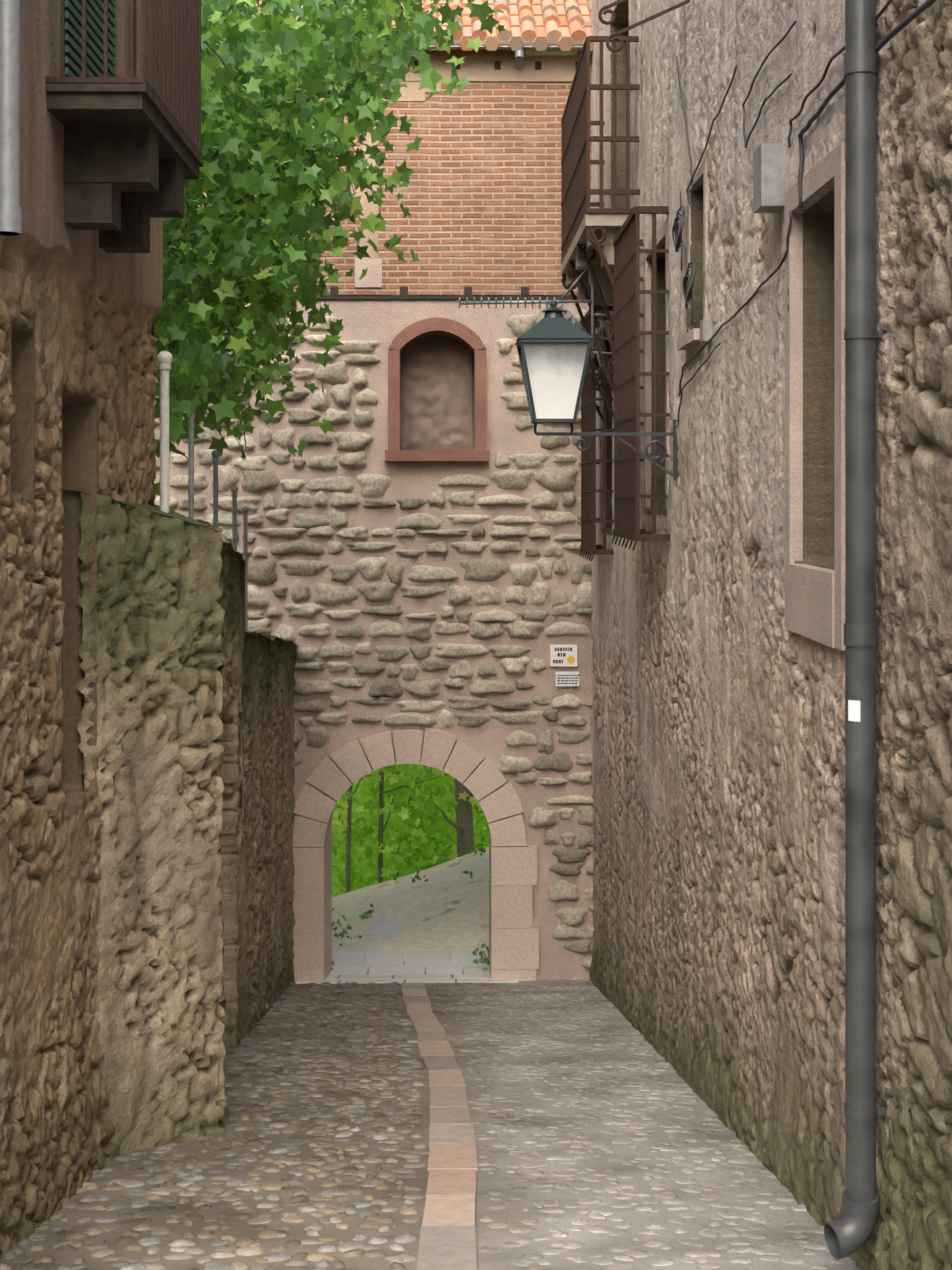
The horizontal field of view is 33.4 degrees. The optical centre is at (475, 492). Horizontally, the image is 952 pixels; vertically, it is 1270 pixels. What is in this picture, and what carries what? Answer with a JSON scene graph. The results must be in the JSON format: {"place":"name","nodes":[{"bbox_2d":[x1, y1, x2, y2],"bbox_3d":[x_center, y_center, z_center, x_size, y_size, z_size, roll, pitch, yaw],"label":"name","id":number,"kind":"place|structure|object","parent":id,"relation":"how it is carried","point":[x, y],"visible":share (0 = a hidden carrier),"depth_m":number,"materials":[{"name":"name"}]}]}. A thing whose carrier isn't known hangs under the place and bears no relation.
{"place":"outdoors","nodes":[
{"label":"outdoors","id":0,"kind":"place"},
{"bbox_2d":[0,847,860,1269],"bbox_3d":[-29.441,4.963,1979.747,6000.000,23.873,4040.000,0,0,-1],"label":"ground","id":1,"kind":"structure","parent":0,"point":[444,907],"depth_m":8.11,"materials":[{"name":"grey stone"}]},
{"bbox_2d":[0,0,162,1259],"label":"wall","id":2,"kind":"structure","parent":1,"relation":"on","point":[80,310],"depth_m":7.02,"materials":[{"name":"brown stone"}]},
{"bbox_2d":[0,0,21,235],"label":"downpipe","id":3,"kind":"object","parent":2,"relation":"attached to","point":[10,216],"visible":1,"depth_m":6.06,"materials":[{"name":"grey metal"}]},
{"bbox_2d":[45,83,203,252],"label":"balcony slab","id":4,"kind":"structure","parent":2,"relation":"attached to","point":[133,160],"depth_m":7.09,"materials":[{"name":"brown wood"}]},
{"bbox_2d":[58,0,115,76],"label":"shutter","id":5,"kind":"object","parent":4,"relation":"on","point":[73,38],"visible":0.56,"depth_m":7.48,"materials":[{"name":"green wood"}]},
{"bbox_2d":[45,0,201,157],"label":"balcony rail","id":6,"kind":"object","parent":4,"relation":"on","point":[183,109],"visible":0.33,"depth_m":7.41,"materials":[{"name":"wood"}]},
{"bbox_2d":[76,492,225,1153],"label":"stone wall","id":7,"kind":"structure","parent":1,"relation":"on","point":[157,751],"depth_m":8.30,"materials":[{"name":"beige stone"}]},
{"bbox_2d":[151,322,153,505],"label":"wall","id":8,"kind":"structure","parent":1,"relation":"on","point":[152,334],"depth_m":9.49,"materials":[{"name":"stone"}]},
{"bbox_2d":[196,519,226,1129],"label":"pier side","id":9,"kind":"structure","parent":1,"relation":"on","point":[220,915],"depth_m":8.72,"materials":[{"name":"brown stone"}]},
{"bbox_2d":[63,489,221,531],"bbox_3d":[-1.835,0.091,8.916,0.880,0.250,2.050,0,0,-1],"label":"coping","id":10,"kind":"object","parent":9,"relation":"on","point":[155,508],"depth_m":9.19,"materials":[{"name":"grey stone"}]},
{"bbox_2d":[157,351,172,512],"bbox_3d":[-1.824,-0.354,9.301,0.095,0.949,0.091,0,0,-1],"label":"white fence post","id":11,"kind":"object","parent":10,"relation":"on","point":[164,360],"visible":0.94,"depth_m":9.28,"materials":[{"name":"metal"}]},
{"bbox_2d":[218,542,243,1048],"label":"garden wall","id":12,"kind":"structure","parent":1,"relation":"on","point":[230,837],"depth_m":12.06,"materials":[{"name":"stone"}]},
{"bbox_2d":[240,561,244,948],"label":"garden wall","id":13,"kind":"structure","parent":1,"relation":"on","point":[243,585],"depth_m":12.34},
{"bbox_2d":[187,408,248,631],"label":"fence posts","id":14,"kind":"object","parent":13,"relation":"on","point":[215,454],"visible":0.75,"depth_m":11.63,"materials":[{"name":"grey metal"}]},
{"bbox_2d":[239,631,295,1040],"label":"garden wall","id":15,"kind":"structure","parent":13,"relation":"attached to","point":[267,923],"depth_m":14.43,"materials":[{"name":"brown stone"}]},
{"bbox_2d":[179,519,295,644],"bbox_3d":[-2.111,0.918,13.762,0.550,1.554,7.763,0,0,-2],"label":"wall coping","id":16,"kind":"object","parent":15,"relation":"on","point":[238,556],"depth_m":12.09,"materials":[{"name":"grey stone"}]},
{"bbox_2d":[154,0,504,495],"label":"maple tree","id":17,"kind":"object","parent":1,"relation":"on","point":[265,226],"depth_m":10.77,"materials":[{"name":"green plant"}]},
{"bbox_2d":[154,295,593,979],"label":"gate wall","id":18,"kind":"structure","parent":1,"relation":"on","point":[384,321],"depth_m":17.66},
{"bbox_2d":[154,303,593,979],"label":"stones","id":19,"kind":"object","parent":18,"relation":"attached to","point":[258,479],"visible":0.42,"depth_m":17.62,"materials":[{"name":"beige stone"}]},
{"bbox_2d":[172,82,591,294],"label":"brick wall","id":20,"kind":"structure","parent":18,"relation":"on","point":[481,193],"depth_m":17.65,"materials":[{"name":"brick"}]},
{"bbox_2d":[355,258,381,286],"bbox_3d":[-1.195,-2.433,17.622,0.300,0.320,0.018,0,0,-1],"label":"wall plaque","id":21,"kind":"object","parent":20,"relation":"attached to","point":[372,277],"visible":1,"depth_m":17.61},
{"bbox_2d":[197,55,591,257],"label":"plaster bands","id":22,"kind":"object","parent":20,"relation":"attached to","point":[554,68],"visible":0.06,"depth_m":17.63,"materials":[{"name":"beige paint"}]},
{"bbox_2d":[289,61,578,299],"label":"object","id":23,"kind":"object","parent":20,"relation":"attached to","point":[404,290],"visible":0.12,"depth_m":17.63,"materials":[{"name":"grey metal"}]},
{"bbox_2d":[385,317,488,460],"bbox_3d":[-0.433,-1.140,17.808,1.150,1.593,0.570,0,0,-1],"label":"niche frame","id":24,"kind":"object","parent":18,"relation":"attached to","point":[406,337],"visible":0.94,"depth_m":17.59,"materials":[{"name":"red stone"}]},
{"bbox_2d":[400,335,474,449],"bbox_3d":[-0.433,-1.119,17.838,0.830,1.350,0.490,0,0,-1],"label":"niche reveal","id":25,"kind":"object","parent":18,"relation":"in","point":[437,340],"visible":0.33,"depth_m":18.08,"materials":[{"name":"brown paint"}]},
{"bbox_2d":[403,345,471,449],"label":"wall","id":26,"kind":"structure","parent":25,"relation":"in","point":[437,397],"depth_m":18.02,"materials":[{"name":"beige paint"}]},
{"bbox_2d":[379,46,590,54],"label":"roof deck","id":27,"kind":"structure","parent":18,"relation":"on","point":[497,52],"depth_m":19.29,"materials":[{"name":"brown wood"}]},
{"bbox_2d":[167,0,593,50],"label":"roof tiles","id":28,"kind":"object","parent":27,"relation":"on","point":[541,24],"visible":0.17,"depth_m":17.69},
{"bbox_2d":[428,40,582,69],"bbox_3d":[-2.393,-4.810,17.492,13.500,0.268,0.308,0,0,-1],"label":"gutter","id":29,"kind":"object","parent":27,"relation":"attached to","point":[519,55],"visible":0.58,"depth_m":17.41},
{"bbox_2d":[550,645,578,685],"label":"wall signs","id":30,"kind":"object","parent":18,"relation":"attached to","point":[553,654],"visible":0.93,"depth_m":17.63,"materials":[{"name":"white ceramic"}]},
{"bbox_2d":[553,648,579,683],"bbox_3d":[1.005,1.930,17.634,0.300,0.407,0.003,0,0,-1],"label":"sign text","id":31,"kind":"object","parent":30,"relation":"attached to","point":[558,654],"visible":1,"depth_m":17.63},
{"bbox_2d":[567,656,574,663],"bbox_3d":[1.055,1.861,17.636,0.090,0.088,0.004,0,0,-1],"label":"sun sign","id":32,"kind":"object","parent":30,"relation":"attached to","point":[570,659],"visible":1,"depth_m":17.63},
{"bbox_2d":[371,922,399,939],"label":"outside slab","id":33,"kind":"structure","parent":1,"relation":"on","point":[384,929],"depth_m":20.47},
{"bbox_2d":[296,950,517,983],"bbox_3d":[-0.766,5.513,18.346,2.426,0.337,2.053,0,0,-1],"label":"stone threshold","id":34,"kind":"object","parent":1,"relation":"on","point":[351,966],"depth_m":18.69,"materials":[{"name":"grey stone"}]},
{"bbox_2d":[332,757,488,897],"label":"woodland","id":35,"kind":"object","parent":1,"relation":"on","point":[426,833],"depth_m":25.98,"materials":[{"name":"green plant"}]},
{"bbox_2d":[331,837,489,970],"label":"plants","id":36,"kind":"object","parent":1,"relation":"on","point":[484,960],"visible":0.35,"depth_m":19.45,"materials":[{"name":"green plant"}]},
{"bbox_2d":[292,727,538,981],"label":"arch stones","id":37,"kind":"object","parent":1,"relation":"on","point":[333,777],"visible":0.85,"depth_m":17.57,"materials":[{"name":"beige stone"}]},
{"bbox_2d":[0,979,844,1269],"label":"cobbles","id":38,"kind":"object","parent":1,"relation":"on","point":[97,1246],"visible":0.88,"depth_m":8.04,"materials":[{"name":"grey stone"}]},
{"bbox_2d":[401,983,477,1269],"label":"channel slabs","id":39,"kind":"structure","parent":1,"relation":"on","point":[447,1241],"depth_m":7.96,"materials":[{"name":"stone"}]},
{"bbox_2d":[590,0,951,1269],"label":"wall","id":40,"kind":"structure","parent":1,"relation":"on","point":[718,846],"depth_m":7.74,"materials":[{"name":"beige stone"}]},
{"bbox_2d":[459,265,613,357],"bbox_3d":[0.599,-1.659,14.577,1.511,0.850,0.451,0,0,-1],"label":"tv antenna","id":41,"kind":"object","parent":40,"relation":"attached to","point":[517,302],"visible":0.81,"depth_m":14.57,"materials":[{"name":"grey metal"}]},
{"bbox_2d":[561,214,628,319],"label":"balcony slab","id":42,"kind":"structure","parent":40,"relation":"attached to","point":[611,224],"depth_m":14.57,"materials":[{"name":"concrete"}]},
{"bbox_2d":[561,0,689,420],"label":"balcony rail","id":43,"kind":"object","parent":42,"relation":"on","point":[576,163],"visible":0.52,"depth_m":13.49,"materials":[{"name":"metal"}]},
{"bbox_2d":[515,300,679,479],"bbox_3d":[0.846,-0.710,11.031,1.135,1.253,0.520,0,0,-1],"label":"street lamp","id":44,"kind":"object","parent":40,"relation":"attached to","point":[555,369],"depth_m":10.86,"materials":[{"name":"black metal"}]},
{"bbox_2d":[579,206,669,561],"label":"window grilles","id":45,"kind":"object","parent":40,"relation":"attached to","point":[627,242],"depth_m":12.15,"materials":[{"name":"brown metal"}]},
{"bbox_2d":[600,142,844,649],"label":"window surrounds","id":46,"kind":"object","parent":40,"relation":"attached to","point":[814,603],"visible":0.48,"depth_m":7.24,"materials":[{"name":"beige stone"}]},
{"bbox_2d":[700,143,785,342],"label":"junction boxes","id":47,"kind":"object","parent":40,"relation":"attached to","point":[769,160],"visible":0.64,"depth_m":7.39,"materials":[{"name":"grey plastic"}]},
{"bbox_2d":[672,0,935,427],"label":"cables","id":48,"kind":"object","parent":40,"relation":"attached to","point":[677,229],"visible":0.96,"depth_m":7.90,"materials":[{"name":"grey plastic"}]},
{"bbox_2d":[824,0,886,1259],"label":"downpipe","id":49,"kind":"object","parent":40,"relation":"attached to","point":[848,1231],"visible":0.96,"depth_m":5.72,"materials":[{"name":"grey metal"}]},
{"bbox_2d":[848,700,859,721],"bbox_3d":[1.363,0.789,5.728,0.047,0.075,0.005,0,0,39],"label":"pipe sticker","id":50,"kind":"object","parent":49,"relation":"attached to","point":[853,710],"visible":1,"depth_m":5.73,"materials":[{"name":"white paper"}]}
]}

